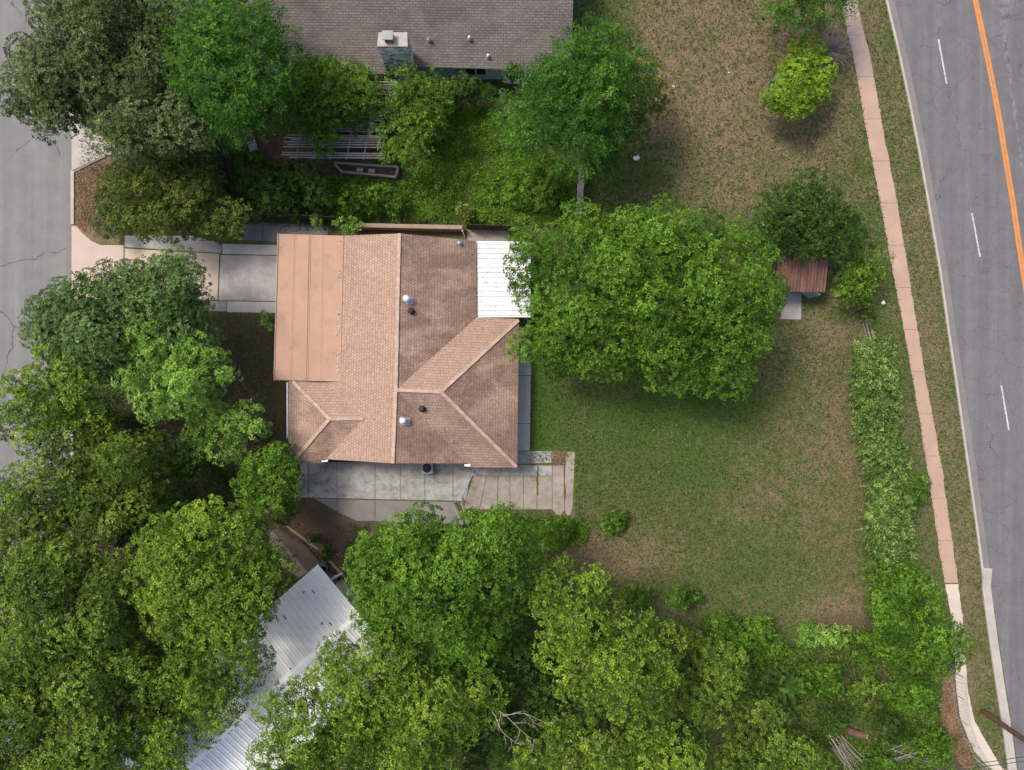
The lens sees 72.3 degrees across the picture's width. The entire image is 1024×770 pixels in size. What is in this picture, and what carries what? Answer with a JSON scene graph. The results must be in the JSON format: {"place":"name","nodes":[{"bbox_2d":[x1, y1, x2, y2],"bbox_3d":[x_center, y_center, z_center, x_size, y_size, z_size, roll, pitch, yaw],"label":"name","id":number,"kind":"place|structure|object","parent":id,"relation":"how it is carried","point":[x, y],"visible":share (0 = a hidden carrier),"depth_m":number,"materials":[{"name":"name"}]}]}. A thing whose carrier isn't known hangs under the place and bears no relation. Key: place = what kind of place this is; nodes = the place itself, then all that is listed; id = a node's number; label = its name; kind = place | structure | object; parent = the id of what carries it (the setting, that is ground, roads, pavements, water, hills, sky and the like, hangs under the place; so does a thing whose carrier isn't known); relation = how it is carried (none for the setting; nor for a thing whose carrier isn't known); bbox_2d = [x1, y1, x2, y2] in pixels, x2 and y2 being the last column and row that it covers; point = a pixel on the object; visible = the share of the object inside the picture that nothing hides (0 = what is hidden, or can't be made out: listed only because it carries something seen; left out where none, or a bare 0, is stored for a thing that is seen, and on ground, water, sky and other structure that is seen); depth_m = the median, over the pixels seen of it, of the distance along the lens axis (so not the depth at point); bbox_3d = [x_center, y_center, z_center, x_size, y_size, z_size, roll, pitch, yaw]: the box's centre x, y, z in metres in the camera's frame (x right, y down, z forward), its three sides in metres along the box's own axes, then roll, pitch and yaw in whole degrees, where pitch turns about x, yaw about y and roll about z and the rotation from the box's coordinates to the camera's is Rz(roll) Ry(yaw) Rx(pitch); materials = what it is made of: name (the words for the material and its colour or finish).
{"place":"outdoors","nodes":[
{"label":"outdoors","id":0,"kind":"place"},
{"bbox_2d":[0,0,65,768],"bbox_3d":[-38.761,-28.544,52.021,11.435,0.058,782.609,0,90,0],"label":"street","id":1,"kind":"structure","parent":0,"point":[32,216],"depth_m":51.99,"materials":[{"name":"asphalt"}]},
{"bbox_2d":[71,226,123,341],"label":"driveway","id":2,"kind":"structure","parent":0,"point":[86,252],"depth_m":51.98,"materials":[{"name":"concrete"}]},
{"bbox_2d":[71,124,123,170],"bbox_3d":[-30.630,-17.761,52.015,4.044,0.070,3.739,0,90,0],"label":"driveway apron","id":3,"kind":"object","parent":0,"point":[77,154],"visible":0.55,"depth_m":51.98,"materials":[{"name":"concrete"}]},
{"bbox_2d":[125,249,218,299],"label":"driveway","id":4,"kind":"structure","parent":0,"point":[211,262],"depth_m":51.98,"materials":[{"name":"concrete"}]},
{"bbox_2d":[125,236,221,252],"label":"driveway","id":5,"kind":"structure","parent":0,"point":[197,245],"depth_m":51.98,"materials":[{"name":"concrete"}]},
{"bbox_2d":[219,255,276,300],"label":"driveway","id":6,"kind":"structure","parent":0,"point":[247,277],"depth_m":51.98,"materials":[{"name":"concrete"}]},
{"bbox_2d":[263,223,327,241],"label":"path","id":7,"kind":"structure","parent":0,"point":[271,231],"depth_m":51.98,"materials":[{"name":"concrete"}]},
{"bbox_2d":[271,521,346,584],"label":"paved yard","id":8,"kind":"structure","parent":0,"point":[305,557],"depth_m":51.98,"materials":[{"name":"concrete"}]},
{"bbox_2d":[309,462,336,497],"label":"patio","id":9,"kind":"structure","parent":0,"point":[322,480],"depth_m":51.98,"materials":[{"name":"concrete"}]},
{"bbox_2d":[337,462,374,498],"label":"patio","id":10,"kind":"structure","parent":0,"point":[355,480],"depth_m":51.98,"materials":[{"name":"concrete"}]},
{"bbox_2d":[337,499,374,520],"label":"patio","id":11,"kind":"structure","parent":0,"point":[360,510],"depth_m":51.98,"materials":[{"name":"concrete"}]},
{"bbox_2d":[375,462,399,498],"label":"patio","id":12,"kind":"structure","parent":0,"point":[387,480],"depth_m":51.98,"materials":[{"name":"concrete"}]},
{"bbox_2d":[273,230,530,467],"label":"brown house","id":13,"kind":"structure","parent":0,"point":[348,356],"depth_m":48.65,"materials":[{"name":"tile"}]},
{"bbox_2d":[401,463,424,499],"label":"patio","id":14,"kind":"structure","parent":0,"point":[412,482],"depth_m":51.98,"materials":[{"name":"concrete"}]},
{"bbox_2d":[375,500,462,523],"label":"patio","id":15,"kind":"structure","parent":0,"point":[384,509],"depth_m":51.98,"materials":[{"name":"concrete"}]},
{"bbox_2d":[425,463,452,499],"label":"patio","id":16,"kind":"structure","parent":0,"point":[439,483],"depth_m":51.98,"materials":[{"name":"concrete"}]},
{"bbox_2d":[453,463,471,500],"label":"patio","id":17,"kind":"structure","parent":0,"point":[461,475],"depth_m":51.98,"materials":[{"name":"concrete"}]},
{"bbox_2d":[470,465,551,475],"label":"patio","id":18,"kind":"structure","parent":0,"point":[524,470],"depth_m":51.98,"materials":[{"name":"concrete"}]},
{"bbox_2d":[518,376,530,422],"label":"side path","id":19,"kind":"structure","parent":0,"point":[524,388],"depth_m":51.98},
{"bbox_2d":[71,0,1017,769],"bbox_3d":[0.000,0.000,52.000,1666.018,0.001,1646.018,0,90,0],"label":"ground","id":20,"kind":"structure","parent":0,"point":[315,516],"depth_m":52.00,"materials":[{"name":"plant"}]},
{"bbox_2d":[0,26,102,145],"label":"tree","id":21,"kind":"object","parent":20,"relation":"on","point":[40,82],"visible":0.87,"depth_m":42.86,"materials":[{"name":"green plant"}]},
{"bbox_2d":[0,343,125,458],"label":"tree","id":22,"kind":"object","parent":20,"relation":"on","point":[70,412],"visible":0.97,"depth_m":43.83,"materials":[{"name":"green plant"}]},
{"bbox_2d":[66,15,70,727],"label":"curb","id":23,"kind":"structure","parent":20,"relation":"on","point":[68,205],"depth_m":51.98,"materials":[{"name":"concrete"}]},
{"bbox_2d":[0,531,159,769],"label":"tree","id":24,"kind":"object","parent":20,"relation":"on","point":[34,693],"visible":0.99,"depth_m":41.57,"materials":[{"name":"green plant"}]},
{"bbox_2d":[0,421,185,565],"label":"tree","id":25,"kind":"object","parent":20,"relation":"on","point":[37,521],"visible":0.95,"depth_m":43.82,"materials":[{"name":"green plant"}]},
{"bbox_2d":[74,161,115,239],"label":"fallen leaves","id":26,"kind":"object","parent":20,"relation":"on","point":[87,195],"visible":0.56,"depth_m":51.93,"materials":[{"name":"plant"}]},
{"bbox_2d":[22,0,219,164],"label":"tree","id":27,"kind":"object","parent":20,"relation":"on","point":[122,76],"visible":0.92,"depth_m":42.72,"materials":[{"name":"green plant"}]},
{"bbox_2d":[17,244,224,387],"bbox_3d":[-25.574,-4.287,47.464,13.531,9.498,8.276,-19,90,0],"label":"tree","id":28,"kind":"object","parent":20,"relation":"on","point":[97,327],"visible":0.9,"depth_m":44.55,"materials":[{"name":"green plant"}]},
{"bbox_2d":[111,495,205,560],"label":"tree","id":29,"kind":"object","parent":20,"relation":"on","point":[124,540],"visible":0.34,"depth_m":46.23,"materials":[{"name":"green plant"}]},
{"bbox_2d":[82,384,235,528],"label":"undergrowth","id":30,"kind":"object","parent":20,"relation":"on","point":[205,481],"visible":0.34,"depth_m":51.76,"materials":[{"name":"green plant"}]},
{"bbox_2d":[92,140,254,247],"bbox_3d":[-23.184,-13.280,48.746,11.493,6.857,7.606,0,90,0],"label":"tree","id":31,"kind":"object","parent":20,"relation":"on","point":[171,197],"visible":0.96,"depth_m":47.16,"materials":[{"name":"green plant"}]},
{"bbox_2d":[110,315,243,426],"bbox_3d":[-22.156,-0.797,47.100,8.988,10.185,6.688,21,90,0],"label":"tree","id":32,"kind":"object","parent":20,"relation":"on","point":[188,390],"visible":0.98,"depth_m":43.95,"materials":[{"name":"green plant"}]},
{"bbox_2d":[98,633,276,769],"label":"tree","id":33,"kind":"object","parent":20,"relation":"on","point":[153,735],"visible":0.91,"depth_m":43.80,"materials":[{"name":"green plant"}]},
{"bbox_2d":[167,434,222,484],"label":"tree","id":34,"kind":"object","parent":20,"relation":"on","point":[187,465],"visible":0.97,"depth_m":46.54,"materials":[{"name":"green plant"}]},
{"bbox_2d":[118,494,300,674],"bbox_3d":[-18.625,12.143,45.768,10.775,12.982,10.811,-24,90,0],"label":"tree","id":35,"kind":"object","parent":20,"relation":"on","point":[218,590],"visible":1,"depth_m":41.30,"materials":[{"name":"green plant"}]},
{"bbox_2d":[180,399,271,466],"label":"tree","id":36,"kind":"object","parent":20,"relation":"on","point":[223,425],"visible":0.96,"depth_m":46.34,"materials":[{"name":"green plant"}]},
{"bbox_2d":[148,0,312,157],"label":"tree","id":37,"kind":"object","parent":20,"relation":"on","point":[228,65],"visible":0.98,"depth_m":41.60,"materials":[{"name":"green plant"}]},
{"bbox_2d":[220,316,287,470],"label":"fallen leaves","id":38,"kind":"object","parent":20,"relation":"on","point":[253,398],"visible":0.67,"depth_m":51.94,"materials":[{"name":"plant"}]},
{"bbox_2d":[114,564,393,769],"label":"silver roof house","id":39,"kind":"structure","parent":20,"relation":"on","point":[315,607],"depth_m":48.26,"materials":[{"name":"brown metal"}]},
{"bbox_2d":[229,440,305,526],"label":"tree","id":40,"kind":"object","parent":20,"relation":"on","point":[276,480],"visible":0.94,"depth_m":47.37,"materials":[{"name":"green plant"}]},
{"bbox_2d":[230,156,338,222],"bbox_3d":[-16.283,-14.117,50.246,8.129,3.707,4.781,0,90,0],"label":"shrub","id":41,"kind":"object","parent":20,"relation":"on","point":[268,189],"visible":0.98,"depth_m":49.44,"materials":[{"name":"green plant"}]},
{"bbox_2d":[281,80,409,164],"bbox_3d":[-11.633,-18.745,50.729,9.314,2.542,5.608,0,90,0],"label":"pergola","id":42,"kind":"object","parent":20,"relation":"on","point":[349,140],"visible":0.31,"depth_m":49.48,"materials":[{"name":"grey wood"}]},
{"bbox_2d":[273,52,391,163],"bbox_3d":[-12.925,-19.836,49.322,8.001,5.557,7.464,41,90,0],"label":"vine","id":43,"kind":"object","parent":42,"relation":"on","point":[327,89],"visible":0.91,"depth_m":47.71,"materials":[{"name":"green plant"}]},
{"bbox_2d":[326,179,407,220],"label":"shrub","id":44,"kind":"object","parent":20,"relation":"on","point":[394,205],"visible":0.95,"depth_m":50.03,"materials":[{"name":"green plant"}]},
{"bbox_2d":[334,161,399,179],"bbox_3d":[-10.705,-15.794,51.720,4.770,0.560,0.904,4,90,0],"label":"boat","id":45,"kind":"object","parent":20,"relation":"on","point":[371,170],"visible":1,"depth_m":51.57,"materials":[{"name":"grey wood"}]},
{"bbox_2d":[176,0,572,85],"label":"grey house","id":46,"kind":"structure","parent":20,"relation":"on","point":[485,39],"depth_m":48.28,"materials":[{"name":"grey"}]},
{"bbox_2d":[245,620,547,769],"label":"tree","id":47,"kind":"object","parent":20,"relation":"on","point":[402,723],"visible":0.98,"depth_m":41.94,"materials":[{"name":"green plant"}]},
{"bbox_2d":[231,104,578,226],"bbox_3d":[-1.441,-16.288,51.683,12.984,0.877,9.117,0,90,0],"label":"tall grass","id":48,"kind":"structure","parent":20,"relation":"on","point":[470,117],"depth_m":51.75,"materials":[{"name":"green plant"}]},
{"bbox_2d":[351,223,462,231],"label":"brick wall","id":49,"kind":"structure","parent":20,"relation":"on","point":[414,227],"depth_m":50.93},
{"bbox_2d":[373,60,454,177],"bbox_3d":[-6.899,-18.478,49.002,5.388,6.196,7.826,25,90,0],"label":"shrub","id":50,"kind":"object","parent":20,"relation":"on","point":[425,118],"visible":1,"depth_m":47.62,"materials":[{"name":"green plant"}]},
{"bbox_2d":[289,521,577,769],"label":"undergrowth","id":51,"kind":"object","parent":20,"relation":"on","point":[537,620],"visible":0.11,"depth_m":51.75,"materials":[{"name":"green plant"}]},
{"bbox_2d":[341,499,555,677],"bbox_3d":[-3.797,12.701,45.633,13.078,13.158,11.344,0,90,0],"label":"tree","id":52,"kind":"object","parent":20,"relation":"on","point":[449,590],"visible":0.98,"depth_m":41.28,"materials":[{"name":"green plant"}]},
{"bbox_2d":[441,70,500,103],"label":"shrub","id":53,"kind":"object","parent":20,"relation":"on","point":[469,87],"visible":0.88,"depth_m":49.28,"materials":[{"name":"green plant"}]},
{"bbox_2d":[460,625,561,769],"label":"tree","id":54,"kind":"object","parent":20,"relation":"on","point":[508,658],"visible":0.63,"depth_m":46.13,"materials":[{"name":"green plant"}]},
{"bbox_2d":[470,515,587,553],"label":"undergrowth","id":55,"kind":"object","parent":20,"relation":"on","point":[582,531],"visible":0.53,"depth_m":51.78,"materials":[{"name":"green plant"}]},
{"bbox_2d":[501,160,565,211],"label":"shrub","id":56,"kind":"object","parent":20,"relation":"on","point":[546,186],"visible":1,"depth_m":49.67,"materials":[{"name":"green plant"}]},
{"bbox_2d":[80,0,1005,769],"bbox_3d":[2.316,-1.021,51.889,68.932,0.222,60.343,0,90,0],"label":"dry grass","id":57,"kind":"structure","parent":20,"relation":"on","point":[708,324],"depth_m":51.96,"materials":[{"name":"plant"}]},
{"bbox_2d":[485,9,662,189],"bbox_3d":[4.701,-17.947,46.575,11.580,11.167,9.120,-43,90,0],"label":"tree","id":58,"kind":"object","parent":20,"relation":"on","point":[576,86],"visible":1,"depth_m":42.96,"materials":[{"name":"green plant"}]},
{"bbox_2d":[527,552,688,725],"bbox_3d":[5.045,15.892,45.801,11.051,12.826,8.486,40,90,0],"label":"tree","id":59,"kind":"object","parent":20,"relation":"on","point":[601,644],"visible":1,"depth_m":41.62,"materials":[{"name":"green plant"}]},
{"bbox_2d":[504,691,711,769],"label":"tree","id":60,"kind":"object","parent":20,"relation":"on","point":[581,732],"visible":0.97,"depth_m":44.03,"materials":[{"name":"green plant"}]},
{"bbox_2d":[502,193,790,405],"bbox_3d":[8.525,-5.494,45.938,18.403,12.544,13.724,0,90,0],"label":"tree","id":61,"kind":"object","parent":20,"relation":"on","point":[639,298],"visible":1,"depth_m":42.83,"materials":[{"name":"green plant"}]},
{"bbox_2d":[622,57,674,157],"bbox_3d":[9.274,-18.862,49.194,2.824,5.812,7.286,14,90,0],"label":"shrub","id":62,"kind":"object","parent":20,"relation":"on","point":[661,82],"visible":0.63,"depth_m":47.31,"materials":[{"name":"green plant"}]},
{"bbox_2d":[665,582,704,612],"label":"shrub","id":63,"kind":"object","parent":20,"relation":"on","point":[675,593],"visible":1,"depth_m":49.66,"materials":[{"name":"green plant"}]},
{"bbox_2d":[662,626,750,733],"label":"tree","id":64,"kind":"object","parent":20,"relation":"on","point":[692,665],"visible":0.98,"depth_m":46.47,"materials":[{"name":"green plant"}]},
{"bbox_2d":[560,333,867,614],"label":"lawn weeds","id":65,"kind":"object","parent":20,"relation":"on","point":[690,439],"visible":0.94,"depth_m":51.90,"materials":[{"name":"green plant"}]},
{"bbox_2d":[614,0,872,214],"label":"lawn weeds","id":66,"kind":"object","parent":20,"relation":"on","point":[656,2],"visible":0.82,"depth_m":51.91,"materials":[{"name":"green plant"}]},
{"bbox_2d":[699,609,791,673],"bbox_3d":[16.788,17.911,50.282,6.640,3.636,4.201,21,90,0],"label":"shrub","id":67,"kind":"object","parent":20,"relation":"on","point":[758,641],"visible":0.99,"depth_m":49.63,"materials":[{"name":"green plant"}]},
{"bbox_2d":[733,663,773,702],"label":"shrub","id":68,"kind":"object","parent":20,"relation":"on","point":[758,682],"visible":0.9,"depth_m":49.98,"materials":[{"name":"green plant"}]},
{"bbox_2d":[707,691,837,769],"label":"tree","id":69,"kind":"object","parent":20,"relation":"on","point":[754,739],"visible":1,"depth_m":46.87,"materials":[{"name":"green plant"}]},
{"bbox_2d":[760,668,803,723],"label":"banana plant","id":70,"kind":"object","parent":20,"relation":"on","point":[788,686],"visible":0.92,"depth_m":50.51,"materials":[{"name":"green plant"}]},
{"bbox_2d":[758,35,838,124],"bbox_3d":[20.420,-21.287,49.712,4.474,4.775,6.349,29,90,0],"label":"shrub","id":71,"kind":"object","parent":20,"relation":"on","point":[784,100],"visible":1,"depth_m":48.27,"materials":[{"name":"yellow plant"}]},
{"bbox_2d":[775,243,827,298],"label":"rusty shed","id":72,"kind":"structure","parent":20,"relation":"on","point":[808,281],"depth_m":49.50,"materials":[{"name":"brown metal"}]},
{"bbox_2d":[755,0,859,44],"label":"tree","id":73,"kind":"object","parent":20,"relation":"on","point":[784,12],"visible":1,"depth_m":46.44,"materials":[{"name":"green plant"}]},
{"bbox_2d":[662,626,953,769],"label":"undergrowth","id":74,"kind":"object","parent":20,"relation":"on","point":[799,659],"visible":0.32,"depth_m":51.65,"materials":[{"name":"green plant"}]},
{"bbox_2d":[744,164,875,266],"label":"tree","id":75,"kind":"object","parent":20,"relation":"on","point":[824,228],"visible":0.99,"depth_m":46.79,"materials":[{"name":"green plant"}]},
{"bbox_2d":[794,617,830,651],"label":"shrub","id":76,"kind":"object","parent":20,"relation":"on","point":[812,635],"visible":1,"depth_m":49.96,"materials":[{"name":"green plant"}]},
{"bbox_2d":[797,660,845,700],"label":"shrub","id":77,"kind":"object","parent":20,"relation":"on","point":[829,673],"visible":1,"depth_m":50.05,"materials":[{"name":"green plant"}]},
{"bbox_2d":[815,701,855,738],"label":"shrub","id":78,"kind":"object","parent":20,"relation":"on","point":[840,714],"visible":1,"depth_m":49.23,"materials":[{"name":"green plant"}]},
{"bbox_2d":[828,246,895,309],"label":"shrub","id":79,"kind":"object","parent":20,"relation":"on","point":[858,270],"visible":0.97,"depth_m":48.89,"materials":[{"name":"green plant"}]},
{"bbox_2d":[842,673,888,711],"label":"shrub","id":80,"kind":"object","parent":20,"relation":"on","point":[856,693],"visible":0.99,"depth_m":48.77,"materials":[{"name":"green plant"}]},
{"bbox_2d":[845,632,888,671],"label":"shrub","id":81,"kind":"object","parent":20,"relation":"on","point":[856,650],"visible":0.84,"depth_m":50.17,"materials":[{"name":"green plant"}]},
{"bbox_2d":[844,329,921,576],"bbox_3d":[26.378,4.959,50.092,4.567,4.016,17.858,-6,90,0],"label":"hedge","id":82,"kind":"object","parent":20,"relation":"on","point":[875,429],"visible":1,"depth_m":49.22,"materials":[{"name":"green plant"}]},
{"bbox_2d":[869,706,913,744],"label":"shrub","id":83,"kind":"object","parent":20,"relation":"on","point":[893,729],"visible":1,"depth_m":50.14,"materials":[{"name":"green plant"}]},
{"bbox_2d":[879,676,939,715],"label":"shrub","id":84,"kind":"object","parent":20,"relation":"on","point":[917,702],"visible":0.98,"depth_m":49.30,"materials":[{"name":"green plant"}]},
{"bbox_2d":[860,556,976,684],"bbox_3d":[27.791,16.616,49.357,6.476,5.485,9.550,-30,90,0],"label":"shrub","id":85,"kind":"object","parent":20,"relation":"on","point":[898,603],"visible":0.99,"depth_m":48.37,"materials":[{"name":"green plant"}]},
{"bbox_2d":[898,673,957,769],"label":"undergrowth","id":86,"kind":"object","parent":20,"relation":"on","point":[923,717],"visible":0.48,"depth_m":51.45,"materials":[{"name":"green plant"}]},
{"bbox_2d":[908,723,958,765],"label":"shrub","id":87,"kind":"object","parent":20,"relation":"on","point":[940,745],"visible":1,"depth_m":50.35,"materials":[{"name":"green plant"}]},
{"bbox_2d":[885,0,985,586],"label":"kerb","id":88,"kind":"structure","parent":20,"relation":"on","point":[941,282],"depth_m":51.88,"materials":[{"name":"concrete"}]},
{"bbox_2d":[937,673,973,769],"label":"fallen leaves","id":89,"kind":"object","parent":20,"relation":"on","point":[952,720],"visible":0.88,"depth_m":51.91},
{"bbox_2d":[981,568,1010,769],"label":"kerb","id":90,"kind":"structure","parent":20,"relation":"on","point":[994,666],"depth_m":51.87,"materials":[{"name":"concrete"}]},
{"bbox_2d":[848,35,873,76],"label":"sidewalk","id":91,"kind":"structure","parent":0,"point":[862,59],"depth_m":51.96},
{"bbox_2d":[857,77,880,118],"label":"sidewalk","id":92,"kind":"structure","parent":0,"point":[869,97],"depth_m":51.96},
{"bbox_2d":[864,119,889,160],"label":"sidewalk","id":93,"kind":"structure","parent":0,"point":[876,138],"depth_m":51.96,"materials":[{"name":"concrete"}]},
{"bbox_2d":[872,161,897,202],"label":"sidewalk","id":94,"kind":"structure","parent":0,"point":[885,183],"depth_m":51.96,"materials":[{"name":"concrete"}]},
{"bbox_2d":[880,203,903,244],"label":"sidewalk","id":95,"kind":"structure","parent":0,"point":[892,224],"depth_m":51.96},
{"bbox_2d":[888,245,910,286],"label":"sidewalk","id":96,"kind":"structure","parent":0,"point":[900,271],"depth_m":51.96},
{"bbox_2d":[896,287,916,328],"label":"sidewalk","id":97,"kind":"structure","parent":0,"point":[906,305],"depth_m":51.97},
{"bbox_2d":[919,414,938,455],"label":"sidewalk","id":98,"kind":"structure","parent":0,"point":[929,440],"depth_m":51.96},
{"bbox_2d":[925,456,945,497],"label":"sidewalk","id":99,"kind":"structure","parent":0,"point":[936,476],"depth_m":51.96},
{"bbox_2d":[932,498,951,540],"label":"sidewalk","id":100,"kind":"structure","parent":0,"point":[942,523],"depth_m":51.96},
{"bbox_2d":[938,541,957,582],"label":"sidewalk","id":101,"kind":"structure","parent":0,"point":[946,554],"depth_m":51.96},
{"bbox_2d":[894,0,1023,769],"bbox_3d":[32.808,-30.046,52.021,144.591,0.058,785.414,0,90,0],"label":"road","id":102,"kind":"structure","parent":0,"point":[998,447],"depth_m":51.99,"materials":[{"name":"asphalt"}]},
{"bbox_2d":[888,0,991,584],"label":"gutter","id":103,"kind":"object","parent":102,"relation":"on","point":[911,90],"visible":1,"depth_m":51.98,"materials":[{"name":"concrete"}]},
{"bbox_2d":[973,0,1023,289],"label":"line","id":104,"kind":"object","parent":102,"relation":"on","point":[1000,136],"visible":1,"depth_m":51.99,"materials":[{"name":"orange paint"}]},
{"bbox_2d":[976,0,1023,271],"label":"line","id":105,"kind":"object","parent":102,"relation":"on","point":[1002,129],"visible":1,"depth_m":51.99,"materials":[{"name":"orange paint"}]},
{"bbox_2d":[985,568,1016,769],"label":"curb","id":106,"kind":"object","parent":102,"relation":"on","point":[998,662],"visible":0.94,"depth_m":51.98,"materials":[{"name":"concrete"}]},
{"bbox_2d":[998,0,1023,175],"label":"tar seam","id":107,"kind":"object","parent":102,"relation":"on","point":[1005,7],"visible":1,"depth_m":51.99,"materials":[{"name":"asphalt"}]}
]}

